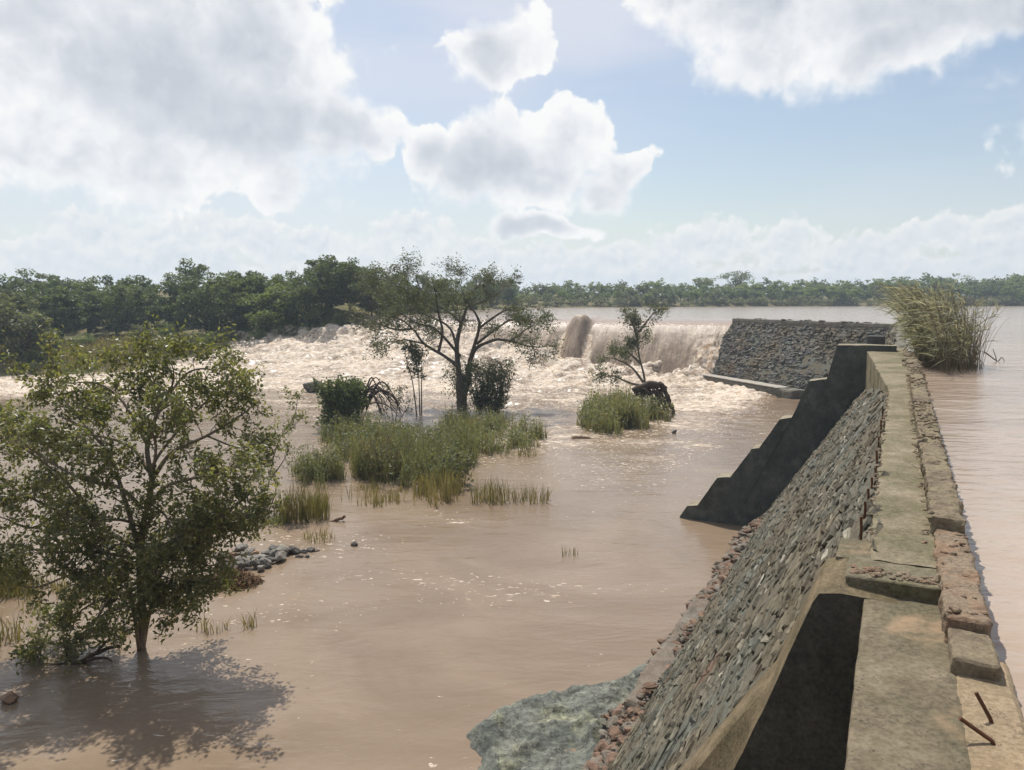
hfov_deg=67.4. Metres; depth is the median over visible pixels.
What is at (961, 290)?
shore tree
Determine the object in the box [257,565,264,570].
rock
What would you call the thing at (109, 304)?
forest tree
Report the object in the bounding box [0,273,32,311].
forest tree
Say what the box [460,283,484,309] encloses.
forest tree
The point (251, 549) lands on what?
rock
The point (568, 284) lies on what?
shore tree
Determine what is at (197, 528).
leafy tree
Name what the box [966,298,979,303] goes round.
shore bush
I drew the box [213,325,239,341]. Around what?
bank bush
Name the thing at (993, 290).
shore tree
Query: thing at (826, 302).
shore bush
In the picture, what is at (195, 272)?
forest tree
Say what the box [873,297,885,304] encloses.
shore bush
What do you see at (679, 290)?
shore tree
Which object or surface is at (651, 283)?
shore tree
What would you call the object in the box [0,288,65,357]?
forest tree
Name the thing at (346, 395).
dark bush
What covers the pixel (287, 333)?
bank bush
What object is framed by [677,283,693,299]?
shore tree
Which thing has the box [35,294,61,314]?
forest tree
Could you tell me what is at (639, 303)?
shore bush
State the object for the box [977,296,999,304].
shore bush
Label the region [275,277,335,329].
forest tree
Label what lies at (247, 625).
grass tuft
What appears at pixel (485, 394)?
leafy bush
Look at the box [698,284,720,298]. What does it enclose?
shore tree
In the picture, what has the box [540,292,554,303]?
shore tree
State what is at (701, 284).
shore tree
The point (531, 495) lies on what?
grass tuft
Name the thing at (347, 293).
forest tree
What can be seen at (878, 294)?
shore tree
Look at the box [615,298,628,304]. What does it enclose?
shore bush
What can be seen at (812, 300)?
shore bush
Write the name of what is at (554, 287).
shore tree
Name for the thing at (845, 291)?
shore tree
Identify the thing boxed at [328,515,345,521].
brown branch
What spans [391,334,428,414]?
thin sapling
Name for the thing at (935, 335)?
reed clump
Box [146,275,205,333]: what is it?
forest tree
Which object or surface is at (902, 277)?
shore tree
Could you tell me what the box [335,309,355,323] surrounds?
bank bush
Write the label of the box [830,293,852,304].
shore bush
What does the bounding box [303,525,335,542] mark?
grass tuft
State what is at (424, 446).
river grass
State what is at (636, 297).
shore bush
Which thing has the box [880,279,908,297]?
shore tree
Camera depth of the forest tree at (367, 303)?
122.56 m
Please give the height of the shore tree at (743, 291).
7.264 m
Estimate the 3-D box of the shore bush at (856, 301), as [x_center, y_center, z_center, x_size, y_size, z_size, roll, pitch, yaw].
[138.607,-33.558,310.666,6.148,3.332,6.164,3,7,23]
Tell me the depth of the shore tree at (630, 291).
270.56 m
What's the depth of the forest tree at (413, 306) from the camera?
136.53 m
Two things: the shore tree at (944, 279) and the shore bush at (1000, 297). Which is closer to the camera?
the shore bush at (1000, 297)
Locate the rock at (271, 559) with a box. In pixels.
[266,557,275,561]
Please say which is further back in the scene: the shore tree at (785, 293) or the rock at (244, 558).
the shore tree at (785, 293)
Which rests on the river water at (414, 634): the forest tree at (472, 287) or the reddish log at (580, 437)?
the reddish log at (580, 437)
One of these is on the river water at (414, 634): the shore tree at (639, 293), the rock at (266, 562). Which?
the rock at (266, 562)
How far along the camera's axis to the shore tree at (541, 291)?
277.16 m
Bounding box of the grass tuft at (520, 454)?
[516,447,536,457]
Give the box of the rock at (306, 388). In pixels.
[303,381,321,392]
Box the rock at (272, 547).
[268,544,276,549]
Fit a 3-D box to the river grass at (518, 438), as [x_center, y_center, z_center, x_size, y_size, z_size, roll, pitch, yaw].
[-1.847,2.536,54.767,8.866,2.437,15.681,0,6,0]
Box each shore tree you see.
[515,292,528,302]
[518,286,529,297]
[525,291,539,301]
[526,283,539,296]
[531,283,546,298]
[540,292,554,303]
[542,284,560,299]
[555,290,570,300]
[560,287,574,297]
[562,280,585,298]
[565,292,579,299]
[572,286,584,297]
[581,290,593,299]
[585,281,603,292]
[590,286,603,297]
[595,283,620,300]
[599,291,612,300]
[612,290,623,299]
[614,279,628,293]
[614,284,632,297]
[621,287,638,299]
[625,284,645,300]
[635,280,657,297]
[639,292,654,304]
[647,278,669,296]
[649,281,673,301]
[651,287,669,303]
[659,289,678,301]
[674,284,690,300]
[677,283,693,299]
[681,290,695,301]
[686,287,707,300]
[692,277,713,295]
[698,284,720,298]
[706,288,723,302]
[710,284,724,297]
[716,285,733,297]
[724,283,750,299]
[724,289,740,302]
[725,274,747,298]
[734,281,762,299]
[738,285,756,300]
[748,290,764,299]
[755,277,780,293]
[759,283,768,298]
[759,286,781,299]
[768,281,793,299]
[776,286,793,300]
[788,288,803,300]
[789,280,816,297]
[794,279,813,287]
[796,287,819,300]
[803,277,826,295]
[805,284,827,298]
[821,283,836,299]
[825,287,840,301]
[827,280,853,296]
[831,285,857,303]
[843,283,864,297]
[846,286,862,298]
[853,278,865,298]
[855,282,872,300]
[856,288,875,300]
[865,278,886,295]
[865,278,894,300]
[875,287,884,297]
[879,276,907,288]
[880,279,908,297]
[903,280,925,290]
[913,273,942,287]
[916,278,944,295]
[919,285,940,296]
[926,275,951,288]
[942,280,954,295]
[942,283,974,299]
[943,273,978,294]
[945,278,972,291]
[960,277,981,296]
[965,285,989,298]
[972,281,1002,299]
[977,280,996,299]
[985,275,1006,296]
[986,283,1011,297]
[999,274,1016,297]
[999,285,1023,301]
[1002,273,1023,285]
[1004,278,1023,296]
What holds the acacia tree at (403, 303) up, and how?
in the river water at (414, 634)
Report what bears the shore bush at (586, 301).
on the ground at (328, 317)
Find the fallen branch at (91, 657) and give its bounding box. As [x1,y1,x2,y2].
[36,637,119,664]
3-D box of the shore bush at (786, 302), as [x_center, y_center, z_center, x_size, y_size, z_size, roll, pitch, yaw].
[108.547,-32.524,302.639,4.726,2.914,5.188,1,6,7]
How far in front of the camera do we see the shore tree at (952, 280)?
372.64 m
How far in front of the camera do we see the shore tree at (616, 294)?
273.79 m
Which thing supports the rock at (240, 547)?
on the river water at (414, 634)
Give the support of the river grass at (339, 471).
on the river water at (414, 634)
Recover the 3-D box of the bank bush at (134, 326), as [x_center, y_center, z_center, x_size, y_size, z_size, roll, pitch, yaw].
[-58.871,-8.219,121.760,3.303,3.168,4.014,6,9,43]
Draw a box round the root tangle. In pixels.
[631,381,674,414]
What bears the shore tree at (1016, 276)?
on the ground at (328, 317)
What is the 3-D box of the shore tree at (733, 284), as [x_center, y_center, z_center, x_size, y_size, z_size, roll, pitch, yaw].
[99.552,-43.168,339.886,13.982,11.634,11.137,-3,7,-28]
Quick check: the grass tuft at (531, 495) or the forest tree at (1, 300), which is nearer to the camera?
the grass tuft at (531, 495)
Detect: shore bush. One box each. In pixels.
[507,297,525,306]
[523,296,540,304]
[543,301,553,307]
[552,297,565,305]
[566,298,580,304]
[575,294,591,304]
[590,295,608,304]
[606,299,619,306]
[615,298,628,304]
[624,295,643,304]
[631,298,651,304]
[644,297,659,303]
[665,297,679,304]
[679,300,692,305]
[690,296,708,305]
[705,295,726,304]
[719,295,739,304]
[733,298,748,304]
[741,298,757,303]
[750,296,766,304]
[760,299,773,305]
[770,298,782,304]
[782,299,793,304]
[787,293,807,304]
[802,296,817,304]
[814,295,836,303]
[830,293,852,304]
[847,298,862,304]
[864,301,876,304]
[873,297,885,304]
[950,295,972,303]
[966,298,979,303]
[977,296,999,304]
[988,295,1012,303]
[1002,296,1020,305]
[1013,296,1023,303]
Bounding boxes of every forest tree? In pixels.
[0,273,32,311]
[0,287,15,342]
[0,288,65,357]
[2,268,72,313]
[21,282,97,339]
[35,277,99,320]
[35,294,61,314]
[61,276,117,336]
[82,284,155,336]
[88,275,149,325]
[111,284,167,330]
[117,275,165,323]
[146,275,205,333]
[160,257,214,318]
[166,276,239,336]
[199,272,267,332]
[217,270,264,294]
[232,274,295,323]
[236,283,305,333]
[264,270,302,305]
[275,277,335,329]
[292,254,355,309]
[302,260,329,303]
[329,257,378,311]
[354,265,393,298]
[356,275,388,314]
[373,289,406,314]
[393,271,415,301]
[406,293,428,313]
[413,271,442,296]
[424,298,452,312]
[433,278,467,306]
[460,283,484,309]
[465,274,493,299]
[480,281,503,306]
[497,276,518,304]
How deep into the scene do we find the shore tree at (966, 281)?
344.76 m
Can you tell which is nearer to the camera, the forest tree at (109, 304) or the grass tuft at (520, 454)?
the grass tuft at (520, 454)
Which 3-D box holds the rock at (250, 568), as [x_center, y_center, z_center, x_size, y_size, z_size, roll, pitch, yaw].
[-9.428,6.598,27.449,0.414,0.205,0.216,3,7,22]
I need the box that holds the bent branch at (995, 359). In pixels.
[985,349,1003,360]
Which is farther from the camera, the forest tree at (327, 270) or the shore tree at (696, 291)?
the shore tree at (696, 291)
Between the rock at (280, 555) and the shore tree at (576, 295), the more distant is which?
the shore tree at (576, 295)
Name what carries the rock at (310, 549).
on the river water at (414, 634)
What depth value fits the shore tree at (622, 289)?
293.21 m
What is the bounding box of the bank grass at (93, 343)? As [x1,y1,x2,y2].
[0,330,258,371]
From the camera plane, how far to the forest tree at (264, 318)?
117.10 m
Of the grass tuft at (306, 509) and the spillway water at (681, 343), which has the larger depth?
the spillway water at (681, 343)
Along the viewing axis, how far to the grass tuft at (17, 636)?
22.02 m
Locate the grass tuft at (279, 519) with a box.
[260,511,290,526]
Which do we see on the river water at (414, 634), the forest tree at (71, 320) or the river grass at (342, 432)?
the river grass at (342, 432)
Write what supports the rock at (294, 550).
on the river water at (414, 634)
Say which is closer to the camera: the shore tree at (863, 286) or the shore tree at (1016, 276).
the shore tree at (863, 286)
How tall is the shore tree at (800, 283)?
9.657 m
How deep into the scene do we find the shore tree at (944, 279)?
365.40 m
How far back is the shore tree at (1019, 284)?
342.42 m
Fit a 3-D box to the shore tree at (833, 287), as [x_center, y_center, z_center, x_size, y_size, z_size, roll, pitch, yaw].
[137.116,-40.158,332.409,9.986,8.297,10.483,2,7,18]
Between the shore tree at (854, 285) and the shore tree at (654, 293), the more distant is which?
the shore tree at (854, 285)
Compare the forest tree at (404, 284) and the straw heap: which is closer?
the straw heap
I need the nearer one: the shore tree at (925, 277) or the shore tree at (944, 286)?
the shore tree at (944, 286)
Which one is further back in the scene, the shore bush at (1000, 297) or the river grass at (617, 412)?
the shore bush at (1000, 297)
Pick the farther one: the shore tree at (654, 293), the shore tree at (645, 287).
the shore tree at (645, 287)
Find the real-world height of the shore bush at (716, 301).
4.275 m
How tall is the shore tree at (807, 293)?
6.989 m
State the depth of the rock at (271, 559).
28.40 m
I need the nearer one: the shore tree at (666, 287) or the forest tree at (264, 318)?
the forest tree at (264, 318)
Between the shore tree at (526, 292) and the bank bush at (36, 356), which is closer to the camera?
the bank bush at (36, 356)
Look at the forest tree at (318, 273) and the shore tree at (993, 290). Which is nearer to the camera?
the forest tree at (318, 273)
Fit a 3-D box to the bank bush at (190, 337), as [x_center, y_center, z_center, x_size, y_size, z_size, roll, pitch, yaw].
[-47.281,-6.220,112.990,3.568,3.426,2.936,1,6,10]
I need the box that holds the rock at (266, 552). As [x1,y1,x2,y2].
[261,549,270,554]
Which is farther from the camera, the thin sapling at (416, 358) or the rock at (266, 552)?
the thin sapling at (416, 358)
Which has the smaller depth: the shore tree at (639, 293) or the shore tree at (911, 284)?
the shore tree at (639, 293)
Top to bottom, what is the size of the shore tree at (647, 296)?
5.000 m
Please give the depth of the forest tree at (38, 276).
157.11 m
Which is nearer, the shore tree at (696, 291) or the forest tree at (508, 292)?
the forest tree at (508, 292)
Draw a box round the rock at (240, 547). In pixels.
[234,543,247,552]
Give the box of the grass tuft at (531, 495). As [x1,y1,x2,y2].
[508,479,561,504]
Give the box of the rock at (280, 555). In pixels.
[275,551,286,561]
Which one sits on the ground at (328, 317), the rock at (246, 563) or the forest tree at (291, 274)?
the forest tree at (291, 274)
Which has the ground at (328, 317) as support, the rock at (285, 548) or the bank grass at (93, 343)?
the bank grass at (93, 343)
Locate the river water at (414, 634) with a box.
[0,322,799,769]
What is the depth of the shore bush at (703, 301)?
285.50 m
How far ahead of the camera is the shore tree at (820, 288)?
317.96 m
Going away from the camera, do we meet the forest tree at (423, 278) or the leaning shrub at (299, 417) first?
the leaning shrub at (299, 417)
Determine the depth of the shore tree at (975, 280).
344.75 m
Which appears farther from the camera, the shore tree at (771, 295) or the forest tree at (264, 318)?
the shore tree at (771, 295)
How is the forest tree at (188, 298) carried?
on the ground at (328, 317)
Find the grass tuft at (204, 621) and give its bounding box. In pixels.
[196,613,230,633]
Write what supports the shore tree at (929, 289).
on the ground at (328, 317)
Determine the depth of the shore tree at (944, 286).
340.06 m
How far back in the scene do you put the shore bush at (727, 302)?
289.31 m
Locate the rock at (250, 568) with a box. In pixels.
[243,567,253,571]
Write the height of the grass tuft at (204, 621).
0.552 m
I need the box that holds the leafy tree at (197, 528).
[0,310,303,675]
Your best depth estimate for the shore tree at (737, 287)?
311.49 m
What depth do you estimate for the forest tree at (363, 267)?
148.16 m
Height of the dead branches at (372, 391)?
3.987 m
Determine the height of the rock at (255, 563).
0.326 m
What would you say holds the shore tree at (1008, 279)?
on the ground at (328, 317)
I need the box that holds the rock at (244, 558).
[241,556,252,561]
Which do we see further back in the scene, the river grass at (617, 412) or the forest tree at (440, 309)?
the forest tree at (440, 309)
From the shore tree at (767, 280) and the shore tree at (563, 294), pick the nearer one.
the shore tree at (563, 294)
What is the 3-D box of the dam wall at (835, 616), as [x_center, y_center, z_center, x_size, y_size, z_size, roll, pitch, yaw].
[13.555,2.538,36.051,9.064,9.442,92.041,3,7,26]
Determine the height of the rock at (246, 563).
0.285 m
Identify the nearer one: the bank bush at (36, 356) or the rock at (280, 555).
the rock at (280, 555)
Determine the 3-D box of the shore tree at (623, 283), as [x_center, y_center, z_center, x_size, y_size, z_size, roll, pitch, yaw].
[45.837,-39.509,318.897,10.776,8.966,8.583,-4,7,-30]
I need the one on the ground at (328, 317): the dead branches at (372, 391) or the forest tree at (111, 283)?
the forest tree at (111, 283)
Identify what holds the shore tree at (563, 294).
on the ground at (328, 317)
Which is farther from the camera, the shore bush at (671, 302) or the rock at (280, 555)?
the shore bush at (671, 302)
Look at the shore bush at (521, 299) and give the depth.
235.96 m
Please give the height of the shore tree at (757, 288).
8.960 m
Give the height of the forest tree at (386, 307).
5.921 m
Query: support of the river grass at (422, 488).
on the river water at (414, 634)
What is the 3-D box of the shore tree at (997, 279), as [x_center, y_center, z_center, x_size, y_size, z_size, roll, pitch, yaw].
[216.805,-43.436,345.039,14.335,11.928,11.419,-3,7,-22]
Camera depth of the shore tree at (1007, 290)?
325.47 m
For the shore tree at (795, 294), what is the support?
on the ground at (328, 317)
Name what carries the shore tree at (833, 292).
on the ground at (328, 317)
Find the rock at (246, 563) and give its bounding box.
[235,560,249,568]
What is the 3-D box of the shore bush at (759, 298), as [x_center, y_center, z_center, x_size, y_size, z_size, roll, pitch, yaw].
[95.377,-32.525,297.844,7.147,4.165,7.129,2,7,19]
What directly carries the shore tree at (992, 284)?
on the ground at (328, 317)
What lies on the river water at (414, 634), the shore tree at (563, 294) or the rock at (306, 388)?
the rock at (306, 388)
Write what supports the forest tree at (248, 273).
on the ground at (328, 317)
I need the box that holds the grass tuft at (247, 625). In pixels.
[238,609,256,628]
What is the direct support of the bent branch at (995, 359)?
in the lake water at (980, 418)
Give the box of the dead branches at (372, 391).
[360,377,402,420]
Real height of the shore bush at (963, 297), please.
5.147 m
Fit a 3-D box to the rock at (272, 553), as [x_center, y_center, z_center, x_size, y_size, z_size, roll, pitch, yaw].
[-8.956,6.341,29.021,0.433,0.352,0.655,6,9,42]
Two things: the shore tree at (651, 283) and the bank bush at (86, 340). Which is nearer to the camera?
the bank bush at (86, 340)
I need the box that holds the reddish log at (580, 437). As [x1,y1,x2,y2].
[572,435,590,438]
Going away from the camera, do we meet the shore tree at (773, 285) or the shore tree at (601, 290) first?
the shore tree at (601, 290)
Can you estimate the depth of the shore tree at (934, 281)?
339.17 m
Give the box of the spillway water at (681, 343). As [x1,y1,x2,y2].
[353,314,731,373]
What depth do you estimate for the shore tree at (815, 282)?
331.00 m
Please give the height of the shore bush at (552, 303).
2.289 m
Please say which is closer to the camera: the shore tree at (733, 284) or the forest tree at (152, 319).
the forest tree at (152, 319)
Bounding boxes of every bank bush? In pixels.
[20,344,47,362]
[44,341,64,352]
[73,333,94,345]
[129,323,153,336]
[156,322,186,338]
[183,333,200,347]
[194,331,217,347]
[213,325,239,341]
[246,326,266,340]
[280,327,298,335]
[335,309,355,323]
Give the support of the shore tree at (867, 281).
on the ground at (328, 317)
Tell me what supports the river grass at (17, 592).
on the river water at (414, 634)
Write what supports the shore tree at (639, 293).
on the ground at (328, 317)
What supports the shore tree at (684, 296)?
on the ground at (328, 317)
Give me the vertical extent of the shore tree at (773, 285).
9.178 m
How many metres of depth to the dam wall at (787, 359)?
82.23 m
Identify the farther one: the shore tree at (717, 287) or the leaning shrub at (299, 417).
the shore tree at (717, 287)
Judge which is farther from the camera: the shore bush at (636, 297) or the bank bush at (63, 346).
the shore bush at (636, 297)
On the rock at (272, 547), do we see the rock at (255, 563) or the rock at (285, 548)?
the rock at (285, 548)
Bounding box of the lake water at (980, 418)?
[400,306,1023,717]
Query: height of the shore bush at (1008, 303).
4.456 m
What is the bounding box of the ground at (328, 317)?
[0,290,1023,375]
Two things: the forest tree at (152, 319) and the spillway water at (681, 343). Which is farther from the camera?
the forest tree at (152, 319)
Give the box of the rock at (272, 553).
[268,549,281,556]
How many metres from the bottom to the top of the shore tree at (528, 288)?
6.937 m
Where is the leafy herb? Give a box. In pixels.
[425,442,475,484]
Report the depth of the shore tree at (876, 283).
334.15 m
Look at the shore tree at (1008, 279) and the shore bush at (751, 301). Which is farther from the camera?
the shore tree at (1008, 279)
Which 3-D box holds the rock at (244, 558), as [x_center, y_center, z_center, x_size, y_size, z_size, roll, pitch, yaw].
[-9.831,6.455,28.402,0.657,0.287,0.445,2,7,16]
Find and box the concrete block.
[866,336,884,344]
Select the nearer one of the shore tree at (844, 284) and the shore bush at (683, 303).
the shore bush at (683, 303)
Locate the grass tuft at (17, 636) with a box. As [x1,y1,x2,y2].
[0,611,30,645]
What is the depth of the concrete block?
32.51 m
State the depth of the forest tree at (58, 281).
146.00 m
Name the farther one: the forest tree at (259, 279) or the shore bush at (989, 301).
the shore bush at (989, 301)
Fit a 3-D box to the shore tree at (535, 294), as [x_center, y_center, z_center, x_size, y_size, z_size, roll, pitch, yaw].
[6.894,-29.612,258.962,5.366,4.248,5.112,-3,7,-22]
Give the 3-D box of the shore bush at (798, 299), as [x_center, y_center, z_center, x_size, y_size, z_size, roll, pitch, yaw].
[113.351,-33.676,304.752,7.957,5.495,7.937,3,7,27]
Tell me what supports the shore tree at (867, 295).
on the ground at (328, 317)
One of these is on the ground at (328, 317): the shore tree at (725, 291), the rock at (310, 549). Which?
the shore tree at (725, 291)
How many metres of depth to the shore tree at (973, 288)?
333.32 m
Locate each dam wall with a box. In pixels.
[581,323,1023,769]
[700,318,906,398]
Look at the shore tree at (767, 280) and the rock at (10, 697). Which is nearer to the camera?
the rock at (10, 697)
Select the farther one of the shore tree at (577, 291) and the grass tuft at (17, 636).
the shore tree at (577, 291)
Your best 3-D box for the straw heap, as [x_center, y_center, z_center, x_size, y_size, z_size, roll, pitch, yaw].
[-9.567,6.648,26.426,2.267,0.896,1.652,0,6,0]
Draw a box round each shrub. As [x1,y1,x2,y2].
[243,385,310,509]
[373,379,421,420]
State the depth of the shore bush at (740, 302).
292.64 m
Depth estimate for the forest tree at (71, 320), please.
122.22 m
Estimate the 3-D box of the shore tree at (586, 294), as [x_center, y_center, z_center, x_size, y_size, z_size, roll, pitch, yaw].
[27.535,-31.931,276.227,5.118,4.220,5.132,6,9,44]
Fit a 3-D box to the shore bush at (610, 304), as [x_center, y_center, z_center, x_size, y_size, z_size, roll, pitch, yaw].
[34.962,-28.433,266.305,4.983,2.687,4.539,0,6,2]
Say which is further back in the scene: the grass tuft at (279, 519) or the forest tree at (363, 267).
the forest tree at (363, 267)
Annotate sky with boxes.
[0,0,1023,294]
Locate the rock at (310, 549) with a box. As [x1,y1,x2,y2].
[306,547,314,552]
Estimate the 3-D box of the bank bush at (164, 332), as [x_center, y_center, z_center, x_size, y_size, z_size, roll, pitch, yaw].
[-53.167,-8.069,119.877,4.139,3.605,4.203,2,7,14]
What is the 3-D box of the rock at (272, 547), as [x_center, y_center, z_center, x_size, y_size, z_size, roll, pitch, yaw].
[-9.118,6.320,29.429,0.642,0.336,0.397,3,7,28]
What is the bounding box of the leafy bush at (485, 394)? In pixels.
[455,354,519,413]
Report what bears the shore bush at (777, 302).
on the ground at (328, 317)
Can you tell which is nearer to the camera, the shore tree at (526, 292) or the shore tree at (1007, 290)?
the shore tree at (526, 292)
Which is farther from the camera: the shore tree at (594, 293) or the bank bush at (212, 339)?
the shore tree at (594, 293)
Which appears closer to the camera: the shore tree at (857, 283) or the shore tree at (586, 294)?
the shore tree at (586, 294)
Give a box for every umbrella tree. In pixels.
[693,277,715,298]
[717,270,753,289]
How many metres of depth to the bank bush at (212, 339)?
113.72 m
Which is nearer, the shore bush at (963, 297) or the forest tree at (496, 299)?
the forest tree at (496, 299)
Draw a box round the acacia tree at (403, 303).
[344,246,565,409]
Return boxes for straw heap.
[211,566,263,591]
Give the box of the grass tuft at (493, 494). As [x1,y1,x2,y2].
[468,474,510,505]
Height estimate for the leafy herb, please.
2.688 m
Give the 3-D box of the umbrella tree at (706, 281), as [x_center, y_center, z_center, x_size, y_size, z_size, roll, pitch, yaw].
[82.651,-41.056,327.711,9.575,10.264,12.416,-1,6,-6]
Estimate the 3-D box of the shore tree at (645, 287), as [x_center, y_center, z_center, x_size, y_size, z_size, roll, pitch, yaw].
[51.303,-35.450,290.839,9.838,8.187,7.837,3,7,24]
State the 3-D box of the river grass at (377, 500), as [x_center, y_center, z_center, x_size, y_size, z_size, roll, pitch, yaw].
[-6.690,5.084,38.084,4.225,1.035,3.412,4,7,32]
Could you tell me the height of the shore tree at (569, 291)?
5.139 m
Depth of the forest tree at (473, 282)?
221.97 m
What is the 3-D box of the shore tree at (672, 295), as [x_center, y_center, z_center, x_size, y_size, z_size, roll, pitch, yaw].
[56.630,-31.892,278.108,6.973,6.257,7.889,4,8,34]
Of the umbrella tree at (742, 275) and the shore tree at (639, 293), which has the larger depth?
the umbrella tree at (742, 275)
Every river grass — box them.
[0,556,79,611]
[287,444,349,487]
[317,406,418,460]
[338,415,482,488]
[339,474,409,506]
[412,462,464,507]
[419,401,547,455]
[576,381,680,435]
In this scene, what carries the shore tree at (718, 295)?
on the ground at (328, 317)
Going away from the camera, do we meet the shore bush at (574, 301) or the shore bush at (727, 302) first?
the shore bush at (574, 301)
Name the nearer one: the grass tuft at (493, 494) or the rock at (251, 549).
the rock at (251, 549)
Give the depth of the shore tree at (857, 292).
320.63 m
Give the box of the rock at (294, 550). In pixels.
[288,545,299,553]
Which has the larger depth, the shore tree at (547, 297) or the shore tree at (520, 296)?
the shore tree at (547, 297)
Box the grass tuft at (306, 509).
[272,477,333,523]
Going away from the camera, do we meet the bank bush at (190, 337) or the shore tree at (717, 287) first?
the bank bush at (190, 337)
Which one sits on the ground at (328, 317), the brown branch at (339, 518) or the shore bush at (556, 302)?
the shore bush at (556, 302)
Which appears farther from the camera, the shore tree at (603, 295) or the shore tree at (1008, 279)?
the shore tree at (1008, 279)
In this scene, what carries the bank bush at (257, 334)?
on the ground at (328, 317)
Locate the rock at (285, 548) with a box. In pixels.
[276,544,289,552]
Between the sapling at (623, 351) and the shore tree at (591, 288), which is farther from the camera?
the shore tree at (591, 288)
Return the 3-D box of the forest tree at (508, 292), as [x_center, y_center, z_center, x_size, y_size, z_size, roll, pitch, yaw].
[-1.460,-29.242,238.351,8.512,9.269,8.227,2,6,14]
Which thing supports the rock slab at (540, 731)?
in the river water at (414, 634)
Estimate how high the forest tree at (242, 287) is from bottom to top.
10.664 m
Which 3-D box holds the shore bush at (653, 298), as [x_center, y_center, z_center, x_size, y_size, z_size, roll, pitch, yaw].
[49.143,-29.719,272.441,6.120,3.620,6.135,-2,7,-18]
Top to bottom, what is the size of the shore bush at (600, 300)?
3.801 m
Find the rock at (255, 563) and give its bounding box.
[251,558,259,567]
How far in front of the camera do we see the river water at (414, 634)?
25.99 m
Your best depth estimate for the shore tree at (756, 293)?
302.46 m
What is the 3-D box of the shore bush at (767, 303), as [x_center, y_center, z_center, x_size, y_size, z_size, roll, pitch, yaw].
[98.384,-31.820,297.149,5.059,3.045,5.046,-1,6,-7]
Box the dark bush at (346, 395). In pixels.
[307,373,371,428]
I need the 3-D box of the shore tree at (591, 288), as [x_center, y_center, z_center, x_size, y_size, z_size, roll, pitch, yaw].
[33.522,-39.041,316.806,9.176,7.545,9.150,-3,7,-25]
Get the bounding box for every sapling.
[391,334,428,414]
[584,299,669,388]
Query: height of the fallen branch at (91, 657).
0.852 m
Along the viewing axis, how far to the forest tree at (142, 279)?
150.64 m
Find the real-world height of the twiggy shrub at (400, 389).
3.640 m
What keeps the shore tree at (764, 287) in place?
on the ground at (328, 317)
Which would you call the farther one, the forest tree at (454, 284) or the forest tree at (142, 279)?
the forest tree at (454, 284)
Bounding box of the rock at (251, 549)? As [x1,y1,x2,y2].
[244,547,254,554]
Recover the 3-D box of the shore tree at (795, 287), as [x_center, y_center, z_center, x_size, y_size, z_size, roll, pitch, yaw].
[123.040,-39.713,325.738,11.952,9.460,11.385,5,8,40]
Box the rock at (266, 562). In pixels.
[260,556,271,567]
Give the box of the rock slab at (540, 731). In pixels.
[466,656,652,769]
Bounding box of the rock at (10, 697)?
[0,691,18,703]
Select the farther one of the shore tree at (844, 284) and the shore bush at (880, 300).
the shore tree at (844, 284)
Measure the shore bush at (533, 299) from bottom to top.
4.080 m
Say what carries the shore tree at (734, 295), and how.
on the ground at (328, 317)
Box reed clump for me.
[864,276,1006,373]
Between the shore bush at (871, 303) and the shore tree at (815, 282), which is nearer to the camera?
the shore bush at (871, 303)
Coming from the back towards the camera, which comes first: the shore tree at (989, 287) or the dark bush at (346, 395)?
the shore tree at (989, 287)
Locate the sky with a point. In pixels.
(583, 142)

